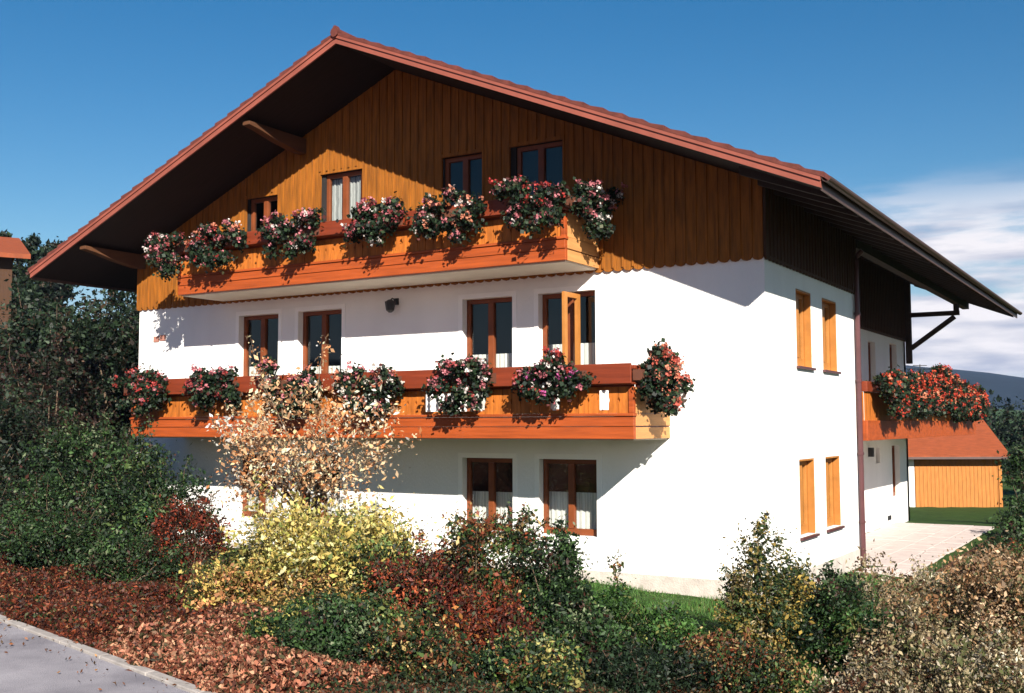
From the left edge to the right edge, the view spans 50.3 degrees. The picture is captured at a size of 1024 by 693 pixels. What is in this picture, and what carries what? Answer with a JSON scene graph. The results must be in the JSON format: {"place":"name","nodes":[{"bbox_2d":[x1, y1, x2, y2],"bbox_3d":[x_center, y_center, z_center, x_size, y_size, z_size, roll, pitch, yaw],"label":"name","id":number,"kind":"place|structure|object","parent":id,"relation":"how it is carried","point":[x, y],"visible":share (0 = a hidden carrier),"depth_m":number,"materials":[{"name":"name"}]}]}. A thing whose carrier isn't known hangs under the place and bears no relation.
{"place":"outdoors","nodes":[
{"label":"outdoors","id":0,"kind":"place"},
{"bbox_2d":[0,622,189,692],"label":"road","id":1,"kind":"structure","parent":0,"point":[30,665],"depth_m":10.26,"materials":[{"name":"grey asphalt"}]},
{"bbox_2d":[0,369,1023,692],"bbox_3d":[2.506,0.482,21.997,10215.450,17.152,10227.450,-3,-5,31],"label":"ground","id":2,"kind":"structure","parent":0,"point":[956,515],"depth_m":20.33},
{"bbox_2d":[0,237,30,377],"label":"neighbour house","id":3,"kind":"structure","parent":2,"relation":"on","point":[11,249],"depth_m":52.11,"materials":[{"name":"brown wood"}]},
{"bbox_2d":[11,237,33,322],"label":"conifer tree","id":4,"kind":"object","parent":2,"relation":"on","point":[22,260],"visible":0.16,"depth_m":69.52,"materials":[{"name":"green plant"}]},
{"bbox_2d":[11,233,47,335],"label":"conifer tree","id":5,"kind":"object","parent":2,"relation":"on","point":[34,240],"visible":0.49,"depth_m":69.49,"materials":[{"name":"green plant"}]},
{"bbox_2d":[26,239,68,346],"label":"conifer tree","id":6,"kind":"object","parent":2,"relation":"on","point":[44,286],"visible":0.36,"depth_m":69.38,"materials":[{"name":"green plant"}]},
{"bbox_2d":[0,371,98,508],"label":"evergreen shrub","id":7,"kind":"object","parent":2,"relation":"on","point":[10,422],"visible":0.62,"depth_m":22.09,"materials":[{"name":"green plant"}]},
{"bbox_2d":[0,495,124,577],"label":"evergreen shrub","id":8,"kind":"object","parent":2,"relation":"on","point":[71,531],"visible":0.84,"depth_m":17.29,"materials":[{"name":"green plant"}]},
{"bbox_2d":[0,269,126,478],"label":"broadleaf tree","id":9,"kind":"object","parent":2,"relation":"on","point":[31,326],"visible":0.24,"depth_m":31.10,"materials":[{"name":"green plant"}]},
{"bbox_2d":[0,460,126,565],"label":"evergreen shrub","id":10,"kind":"object","parent":2,"relation":"on","point":[37,501],"visible":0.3,"depth_m":18.78,"materials":[{"name":"green plant"}]},
{"bbox_2d":[0,329,130,505],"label":"broadleaf tree","id":11,"kind":"object","parent":2,"relation":"on","point":[73,366],"visible":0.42,"depth_m":25.81,"materials":[{"name":"green plant"}]},
{"bbox_2d":[43,236,87,334],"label":"conifer tree","id":12,"kind":"object","parent":2,"relation":"on","point":[56,294],"visible":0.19,"depth_m":69.39,"materials":[{"name":"green plant"}]},
{"bbox_2d":[2,284,139,493],"bbox_3d":[-10.911,1.171,29.226,5.414,6.959,5.001,3,-5,-38],"label":"broadleaf tree","id":13,"kind":"object","parent":2,"relation":"on","point":[125,351],"visible":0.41,"depth_m":28.51,"materials":[{"name":"green plant"}]},
{"bbox_2d":[0,405,191,541],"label":"evergreen shrub","id":14,"kind":"object","parent":2,"relation":"on","point":[77,436],"visible":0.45,"depth_m":20.17,"materials":[{"name":"green plant"}]},
{"bbox_2d":[0,615,193,692],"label":"leaf litter","id":15,"kind":"object","parent":2,"relation":"on","point":[46,649],"visible":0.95,"depth_m":11.04,"materials":[{"name":"brown plant"}]},
{"bbox_2d":[0,614,215,692],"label":"kerb","id":16,"kind":"structure","parent":2,"relation":"on","point":[146,671],"depth_m":10.84,"materials":[{"name":"concrete"}]},
{"bbox_2d":[0,553,252,637],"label":"weeds","id":17,"kind":"object","parent":2,"relation":"on","point":[41,614],"visible":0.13,"depth_m":14.46,"materials":[{"name":"green plant"}]},
{"bbox_2d":[62,520,196,584],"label":"evergreen shrub","id":18,"kind":"object","parent":2,"relation":"on","point":[119,552],"visible":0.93,"depth_m":16.23,"materials":[{"name":"green plant"}]},
{"bbox_2d":[0,548,296,647],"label":"rust ground cover","id":19,"kind":"object","parent":2,"relation":"on","point":[95,607],"visible":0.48,"depth_m":14.12,"materials":[{"name":"brown plant"}]},
{"bbox_2d":[96,411,233,566],"bbox_3d":[-6.057,2.510,18.973,2.204,2.786,2.950,0,-4,-7],"label":"evergreen shrub","id":20,"kind":"object","parent":2,"relation":"on","point":[147,481],"visible":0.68,"depth_m":18.51,"materials":[{"name":"green plant"}]},
{"bbox_2d":[136,492,239,578],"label":"smoke bush","id":21,"kind":"object","parent":2,"relation":"on","point":[181,515],"visible":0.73,"depth_m":16.83,"materials":[{"name":"red plant"}]},
{"bbox_2d":[161,528,291,607],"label":"yellow shrub","id":22,"kind":"object","parent":2,"relation":"on","point":[233,559],"visible":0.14,"depth_m":14.43,"materials":[{"name":"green plant"}]},
{"bbox_2d":[171,552,291,612],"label":"yellow shrub","id":23,"kind":"object","parent":2,"relation":"on","point":[236,586],"visible":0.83,"depth_m":13.67,"materials":[{"name":"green plant"}]},
{"bbox_2d":[95,601,462,692],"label":"salmon ground cover","id":24,"kind":"object","parent":2,"relation":"on","point":[202,657],"visible":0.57,"depth_m":10.41,"materials":[{"name":"brown plant"}]},
{"bbox_2d":[211,586,346,643],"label":"shrub","id":25,"kind":"object","parent":2,"relation":"on","point":[267,624],"visible":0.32,"depth_m":11.70,"materials":[{"name":"green plant"}]},
{"bbox_2d":[247,554,364,612],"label":"yellow shrub","id":26,"kind":"object","parent":2,"relation":"on","point":[306,583],"visible":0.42,"depth_m":13.44,"materials":[{"name":"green plant"}]},
{"bbox_2d":[205,335,421,568],"bbox_3d":[-3.109,1.743,16.928,3.091,4.014,3.832,3,-5,-34],"label":"ornamental tree","id":27,"kind":"object","parent":2,"relation":"on","point":[322,488],"visible":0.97,"depth_m":16.80,"materials":[{"name":"beige plant"}]},
{"bbox_2d":[209,469,439,614],"bbox_3d":[-2.351,2.630,14.732,3.607,1.973,3.360,-3,-5,31],"label":"yellow shrub","id":28,"kind":"object","parent":2,"relation":"on","point":[310,548],"visible":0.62,"depth_m":14.09,"materials":[{"name":"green plant"}]},
{"bbox_2d":[264,586,391,664],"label":"shrub","id":29,"kind":"object","parent":2,"relation":"on","point":[331,626],"visible":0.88,"depth_m":10.78,"materials":[{"name":"green plant"}]},
{"bbox_2d":[321,578,406,618],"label":"shrub","id":30,"kind":"object","parent":2,"relation":"on","point":[370,591],"visible":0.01,"depth_m":13.15,"materials":[{"name":"green plant"}]},
{"bbox_2d":[331,580,427,647],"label":"shrub","id":31,"kind":"object","parent":2,"relation":"on","point":[380,605],"visible":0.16,"depth_m":11.69,"materials":[{"name":"green plant"}]},
{"bbox_2d":[326,530,433,616],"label":"yellow shrub","id":32,"kind":"object","parent":2,"relation":"on","point":[384,549],"visible":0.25,"depth_m":13.62,"materials":[{"name":"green plant"}]},
{"bbox_2d":[346,603,486,665],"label":"shrub","id":33,"kind":"object","parent":2,"relation":"on","point":[374,637],"visible":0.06,"depth_m":11.10,"materials":[{"name":"red plant"}]},
{"bbox_2d":[355,525,496,632],"bbox_3d":[-0.920,2.885,13.160,1.854,1.411,2.182,-3,-5,31],"label":"barberry","id":34,"kind":"object","parent":2,"relation":"on","point":[414,577],"visible":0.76,"depth_m":12.74,"materials":[{"name":"red plant"}]},
{"bbox_2d":[360,586,495,689],"bbox_3d":[-0.899,2.826,10.658,1.288,0.956,1.416,-3,-5,31],"label":"shrub","id":35,"kind":"object","parent":2,"relation":"on","point":[427,657],"visible":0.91,"depth_m":10.42,"materials":[{"name":"green plant"}]},
{"bbox_2d":[412,496,553,633],"bbox_3d":[-0.272,2.731,13.291,1.844,1.818,1.904,-1,-4,12],"label":"mixed shrub","id":36,"kind":"object","parent":2,"relation":"on","point":[483,534],"visible":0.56,"depth_m":13.00,"materials":[{"name":"green plant"}]},
{"bbox_2d":[438,575,546,660],"bbox_3d":[-0.299,3.028,11.918,1.541,1.019,1.738,-3,-5,31],"label":"barberry","id":37,"kind":"object","parent":2,"relation":"on","point":[490,619],"visible":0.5,"depth_m":11.77,"materials":[{"name":"red plant"}]},
{"bbox_2d":[454,616,585,692],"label":"shrub","id":38,"kind":"object","parent":2,"relation":"on","point":[475,669],"visible":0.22,"depth_m":10.79,"materials":[{"name":"green plant"}]},
{"bbox_2d":[25,25,1021,603],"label":"chalet house","id":39,"kind":"structure","parent":2,"relation":"on","point":[767,299],"depth_m":19.16,"materials":[{"name":"white paint"}]},
{"bbox_2d":[107,363,171,420],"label":"flower box","id":40,"kind":"object","parent":39,"relation":"attached to","point":[146,392],"visible":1,"depth_m":21.14,"materials":[{"name":"green plant"}]},
{"bbox_2d":[142,230,188,281],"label":"flower box","id":41,"kind":"object","parent":39,"relation":"attached to","point":[161,254],"visible":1,"depth_m":21.25,"materials":[{"name":"green plant"}]},
{"bbox_2d":[180,363,242,413],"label":"flower box","id":42,"kind":"object","parent":39,"relation":"attached to","point":[221,383],"visible":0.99,"depth_m":20.16,"materials":[{"name":"green plant"}]},
{"bbox_2d":[181,218,249,273],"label":"flower box","id":43,"kind":"object","parent":39,"relation":"attached to","point":[200,246],"visible":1,"depth_m":20.62,"materials":[{"name":"green plant"}]},
{"bbox_2d":[234,450,279,522],"bbox_3d":[-5.025,2.794,21.895,1.220,1.430,0.305,-3,-5,31],"label":"window","id":44,"kind":"structure","parent":39,"relation":"in","point":[263,500],"depth_m":21.99,"materials":[{"name":"brown wood"}]},
{"bbox_2d":[235,309,281,375],"bbox_3d":[-5.040,0.401,22.071,1.260,2.250,0.305,-3,-5,31],"label":"window","id":45,"kind":"structure","parent":39,"relation":"in","point":[264,318],"depth_m":22.13,"materials":[{"name":"brown wood"}]},
{"bbox_2d":[251,196,277,230],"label":"window","id":46,"kind":"structure","parent":39,"relation":"in","point":[267,201],"depth_m":22.24,"materials":[{"name":"brown wood"}]},
{"bbox_2d":[252,355,322,421],"bbox_3d":[-3.934,0.726,19.238,1.444,1.214,0.631,-3,-5,31],"label":"flower box","id":47,"kind":"object","parent":39,"relation":"attached to","point":[271,368],"visible":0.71,"depth_m":19.18,"materials":[{"name":"green plant"}]},
{"bbox_2d":[254,207,326,260],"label":"flower box","id":48,"kind":"object","parent":39,"relation":"attached to","point":[275,229],"visible":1,"depth_m":19.59,"materials":[{"name":"green plant"}]},
{"bbox_2d":[293,451,343,525],"bbox_3d":[-3.648,2.731,21.063,1.280,1.430,0.307,-3,-5,31],"label":"window","id":49,"kind":"structure","parent":39,"relation":"in","point":[327,452],"depth_m":21.04,"materials":[{"name":"brown wood"}]},
{"bbox_2d":[294,304,345,373],"bbox_3d":[-3.655,0.337,21.233,1.280,2.250,0.307,-3,-5,31],"label":"window","id":50,"kind":"structure","parent":39,"relation":"in","point":[325,314],"depth_m":21.27,"materials":[{"name":"brown wood"}]},
{"bbox_2d":[327,170,361,220],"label":"window","id":51,"kind":"structure","parent":39,"relation":"in","point":[346,176],"depth_m":21.13,"materials":[{"name":"brown wood"}]},
{"bbox_2d":[333,360,406,422],"bbox_3d":[-2.369,0.751,18.295,1.409,1.093,0.635,-3,-5,31],"label":"flower box","id":52,"kind":"object","parent":39,"relation":"attached to","point":[393,384],"visible":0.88,"depth_m":18.30,"materials":[{"name":"green plant"}]},
{"bbox_2d":[335,191,411,247],"bbox_3d":[-2.362,-2.133,18.714,1.506,0.944,0.755,-3,-5,31],"label":"flower box","id":53,"kind":"object","parent":39,"relation":"attached to","point":[367,227],"visible":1,"depth_m":18.57,"materials":[{"name":"green plant"}]},
{"bbox_2d":[409,184,487,247],"bbox_3d":[-1.062,-2.132,17.867,1.496,1.036,0.611,-3,-5,31],"label":"flower box","id":54,"kind":"object","parent":39,"relation":"attached to","point":[432,218],"visible":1,"depth_m":17.82,"materials":[{"name":"green plant"}]},
{"bbox_2d":[421,352,495,415],"bbox_3d":[-0.870,0.608,17.392,1.318,1.072,0.632,-3,-5,31],"label":"flower box","id":55,"kind":"object","parent":39,"relation":"attached to","point":[477,375],"visible":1,"depth_m":17.26,"materials":[{"name":"green plant"}]},
{"bbox_2d":[445,154,481,205],"bbox_3d":[-0.818,-2.597,19.639,0.892,1.682,0.087,-3,-5,31],"label":"window","id":56,"kind":"structure","parent":39,"relation":"in","point":[465,159],"depth_m":19.66,"materials":[{"name":"brown wood"}]},
{"bbox_2d":[458,291,516,410],"bbox_3d":[-0.360,0.186,19.237,1.210,2.250,0.307,-3,-5,31],"label":"balcony door","id":57,"kind":"structure","parent":39,"relation":"in","point":[510,359],"depth_m":19.27,"materials":[{"name":"brown wood"}]},
{"bbox_2d":[458,453,516,536],"bbox_3d":[-0.354,2.579,19.067,1.210,1.430,0.307,-3,-5,31],"label":"window","id":58,"kind":"structure","parent":39,"relation":"in","point":[489,502],"depth_m":19.10,"materials":[{"name":"brown wood"}]},
{"bbox_2d":[488,174,572,238],"bbox_3d":[0.278,-2.202,17.089,1.434,1.098,0.679,-3,-5,31],"label":"flower box","id":59,"kind":"object","parent":39,"relation":"attached to","point":[544,206],"visible":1,"depth_m":17.02,"materials":[{"name":"green plant"}]},
{"bbox_2d":[517,141,562,187],"bbox_3d":[0.524,-2.658,18.826,0.972,1.682,0.087,-3,-5,31],"label":"window","id":60,"kind":"structure","parent":39,"relation":"in","point":[541,148],"depth_m":18.84,"materials":[{"name":"brown wood"}]},
{"bbox_2d":[511,346,599,406],"bbox_3d":[0.597,0.463,16.482,1.522,0.946,0.646,-3,-5,31],"label":"flower box","id":61,"kind":"object","parent":39,"relation":"attached to","point":[558,376],"visible":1,"depth_m":16.41,"materials":[{"name":"green plant"}]},
{"bbox_2d":[534,284,600,416],"bbox_3d":[0.979,0.118,18.347,1.120,2.250,0.838,-8,-9,63],"label":"balcony door","id":62,"kind":"structure","parent":39,"relation":"in","point":[580,353],"depth_m":18.37,"materials":[{"name":"brown wood"}]},
{"bbox_2d":[534,454,601,542],"bbox_3d":[1.001,2.517,18.246,1.260,1.430,0.306,-3,-5,31],"label":"window","id":63,"kind":"structure","parent":39,"relation":"in","point":[584,509],"depth_m":18.25,"materials":[{"name":"brown wood"}]},
{"bbox_2d":[567,177,627,244],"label":"flower box","id":64,"kind":"object","parent":39,"relation":"attached to","point":[588,202],"visible":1,"depth_m":17.16,"materials":[{"name":"green plant"}]},
{"bbox_2d":[632,338,695,416],"bbox_3d":[2.305,0.474,16.401,0.662,1.187,1.456,-3,-5,31],"label":"flower box","id":65,"kind":"object","parent":39,"relation":"attached to","point":[660,378],"visible":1,"depth_m":16.16,"materials":[{"name":"green plant"}]},
{"bbox_2d":[795,288,811,366],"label":"window","id":66,"kind":"structure","parent":39,"relation":"in","point":[803,304],"depth_m":18.63,"materials":[{"name":"brown wood"}]},
{"bbox_2d":[799,458,815,534],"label":"window","id":67,"kind":"structure","parent":39,"relation":"in","point":[806,466],"depth_m":18.43,"materials":[{"name":"brown wood"}]},
{"bbox_2d":[822,298,836,370],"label":"window","id":68,"kind":"structure","parent":39,"relation":"in","point":[828,307],"depth_m":20.02,"materials":[{"name":"brown wood"}]},
{"bbox_2d":[825,456,840,526],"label":"window","id":69,"kind":"structure","parent":39,"relation":"in","point":[832,462],"depth_m":19.82,"materials":[{"name":"brown wood"}]},
{"bbox_2d":[865,364,926,419],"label":"flower box","id":70,"kind":"object","parent":39,"relation":"attached to","point":[898,389],"visible":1,"depth_m":21.53,"materials":[{"name":"red plant"}]},
{"bbox_2d":[913,370,947,419],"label":"flower box","id":71,"kind":"object","parent":39,"relation":"attached to","point":[931,400],"visible":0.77,"depth_m":24.14,"materials":[{"name":"red plant"}]},
{"bbox_2d":[927,363,965,418],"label":"flower box","id":72,"kind":"object","parent":39,"relation":"attached to","point":[944,377],"visible":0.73,"depth_m":26.33,"materials":[{"name":"red plant"}]},
{"bbox_2d":[950,379,979,422],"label":"flower box","id":73,"kind":"object","parent":39,"relation":"attached to","point":[969,409],"visible":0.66,"depth_m":28.55,"materials":[{"name":"green plant"}]},
{"bbox_2d":[965,381,992,424],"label":"flower box","id":74,"kind":"object","parent":39,"relation":"attached to","point":[982,412],"visible":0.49,"depth_m":30.61,"materials":[{"name":"red plant"}]},
{"bbox_2d":[299,660,767,692],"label":"dark ground cover","id":75,"kind":"object","parent":2,"relation":"on","point":[391,685],"visible":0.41,"depth_m":10.02,"materials":[{"name":"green plant"}]},
{"bbox_2d":[474,617,613,692],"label":"shrub","id":76,"kind":"object","parent":2,"relation":"on","point":[553,660],"visible":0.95,"depth_m":10.46,"materials":[{"name":"green plant"}]},
{"bbox_2d":[499,513,597,633],"bbox_3d":[0.458,2.810,12.834,1.256,1.666,1.420,-3,-5,31],"label":"mixed shrub","id":77,"kind":"object","parent":2,"relation":"on","point":[561,561],"visible":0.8,"depth_m":12.71,"materials":[{"name":"green plant"}]},
{"bbox_2d":[539,596,647,676],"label":"shrub","id":78,"kind":"object","parent":2,"relation":"on","point":[592,635],"visible":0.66,"depth_m":11.74,"materials":[{"name":"green plant"}]},
{"bbox_2d":[565,568,665,650],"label":"green shrub","id":79,"kind":"object","parent":2,"relation":"on","point":[612,600],"visible":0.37,"depth_m":12.88,"materials":[{"name":"green plant"}]},
{"bbox_2d":[603,549,627,596],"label":"twiggy plant","id":80,"kind":"object","parent":2,"relation":"on","point":[615,569],"visible":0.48,"depth_m":14.56,"materials":[{"name":"green plant"}]},
{"bbox_2d":[574,622,740,692],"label":"shrub","id":81,"kind":"object","parent":2,"relation":"on","point":[633,670],"visible":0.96,"depth_m":11.22,"materials":[{"name":"green plant"}]},
{"bbox_2d":[614,599,720,662],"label":"green shrub","id":82,"kind":"object","parent":2,"relation":"on","point":[671,625],"visible":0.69,"depth_m":12.59,"materials":[{"name":"green plant"}]},
{"bbox_2d":[673,619,760,678],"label":"green shrub","id":83,"kind":"object","parent":2,"relation":"on","point":[697,641],"visible":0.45,"depth_m":12.09,"materials":[{"name":"green plant"}]},
{"bbox_2d":[429,571,1022,692],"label":"grass","id":84,"kind":"structure","parent":2,"relation":"on","point":[697,607],"depth_m":15.76,"materials":[{"name":"green plant"}]},
{"bbox_2d":[689,632,840,692],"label":"shrub","id":85,"kind":"object","parent":2,"relation":"on","point":[769,673],"visible":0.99,"depth_m":11.15,"materials":[{"name":"green plant"}]},
{"bbox_2d":[708,509,830,655],"bbox_3d":[3.070,2.843,12.862,1.408,1.821,1.612,-3,-5,31],"label":"conifer shrub","id":86,"kind":"object","parent":2,"relation":"on","point":[740,593],"visible":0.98,"depth_m":12.59,"materials":[{"name":"green plant"}]},
{"bbox_2d":[772,560,878,667],"bbox_3d":[3.680,3.153,12.760,1.303,1.311,1.244,-3,-5,31],"label":"conifer shrub","id":87,"kind":"object","parent":2,"relation":"on","point":[838,593],"visible":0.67,"depth_m":12.58,"materials":[{"name":"green plant"}]},
{"bbox_2d":[816,594,908,681],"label":"conifer shrub","id":88,"kind":"object","parent":2,"relation":"on","point":[846,627],"visible":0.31,"depth_m":12.33,"materials":[{"name":"green plant"}]},
{"bbox_2d":[821,538,906,638],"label":"twiggy plant","id":89,"kind":"object","parent":2,"relation":"on","point":[881,588],"visible":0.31,"depth_m":14.13,"materials":[{"name":"beige plant"}]},
{"bbox_2d":[802,636,937,692],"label":"variegated shrub","id":90,"kind":"object","parent":2,"relation":"on","point":[893,677],"visible":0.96,"depth_m":10.61,"materials":[{"name":"beige plant"}]},
{"bbox_2d":[828,587,975,682],"bbox_3d":[4.232,3.328,11.685,1.572,1.454,1.818,-3,-5,31],"label":"variegated shrub","id":91,"kind":"object","parent":2,"relation":"on","point":[925,641],"visible":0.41,"depth_m":11.48,"materials":[{"name":"beige plant"}]},
{"bbox_2d":[886,555,970,613],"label":"broadleaf bush","id":92,"kind":"object","parent":2,"relation":"on","point":[922,573],"visible":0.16,"depth_m":16.57,"materials":[{"name":"beige plant"}]},
{"bbox_2d":[863,530,1023,692],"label":"variegated shrub","id":93,"kind":"object","parent":2,"relation":"on","point":[962,571],"visible":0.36,"depth_m":12.47,"materials":[{"name":"beige plant"}]},
{"bbox_2d":[908,420,1008,506],"bbox_3d":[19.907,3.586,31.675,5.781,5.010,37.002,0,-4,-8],"label":"garage","id":94,"kind":"structure","parent":2,"relation":"on","point":[954,471],"depth_m":44.96,"materials":[{"name":"orange paint"}]},
{"bbox_2d":[899,614,1023,692],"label":"variegated shrub","id":95,"kind":"object","parent":2,"relation":"on","point":[956,680],"visible":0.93,"depth_m":10.24,"materials":[{"name":"beige plant"}]},
{"bbox_2d":[941,552,1023,692],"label":"variegated shrub","id":96,"kind":"object","parent":2,"relation":"on","point":[1003,589],"visible":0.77,"depth_m":11.74,"materials":[{"name":"beige plant"}]},
{"bbox_2d":[960,538,1023,593],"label":"broadleaf bush","id":97,"kind":"object","parent":2,"relation":"on","point":[1007,553],"visible":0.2,"depth_m":19.73,"materials":[{"name":"brown plant"}]},
{"bbox_2d":[969,516,1023,559],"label":"broadleaf bush","id":98,"kind":"object","parent":2,"relation":"on","point":[1014,532],"visible":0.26,"depth_m":22.74,"materials":[{"name":"green plant"}]},
{"bbox_2d":[982,389,1023,475],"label":"broadleaf tree","id":99,"kind":"object","parent":2,"relation":"on","point":[1003,427],"visible":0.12,"depth_m":71.15,"materials":[{"name":"green plant"}]},
{"bbox_2d":[986,492,1023,540],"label":"broadleaf bush","id":100,"kind":"object","parent":2,"relation":"on","point":[1019,517],"visible":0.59,"depth_m":26.20,"materials":[{"name":"green plant"}]},
{"bbox_2d":[989,530,1023,559],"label":"broadleaf bush","id":101,"kind":"object","parent":2,"relation":"on","point":[1014,545],"visible":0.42,"depth_m":21.19,"materials":[{"name":"green plant"}]},
{"bbox_2d":[992,442,1023,515],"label":"broadleaf bush","id":102,"kind":"object","parent":2,"relation":"on","point":[1014,457],"visible":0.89,"depth_m":31.21,"materials":[{"name":"green plant"}]},
{"bbox_2d":[994,396,1023,467],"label":"broadleaf tree","id":103,"kind":"object","parent":2,"relation":"on","point":[1017,432],"visible":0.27,"depth_m":73.66,"materials":[{"name":"green plant"}]},
{"bbox_2d":[0,0,1023,377],"label":"sky","id":104,"kind":"structure","parent":0,"point":[915,107],"materials":[{"name":"blue"}]},
{"bbox_2d":[856,522,993,577],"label":"path","id":105,"kind":"structure","parent":0,"point":[900,543],"depth_m":25.00,"materials":[{"name":"beige concrete"}]},
{"bbox_2d":[906,365,1023,410],"bbox_3d":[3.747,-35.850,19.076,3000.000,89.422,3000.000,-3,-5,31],"label":"hills","id":106,"kind":"structure","parent":0,"point":[1008,386],"depth_m":1029.20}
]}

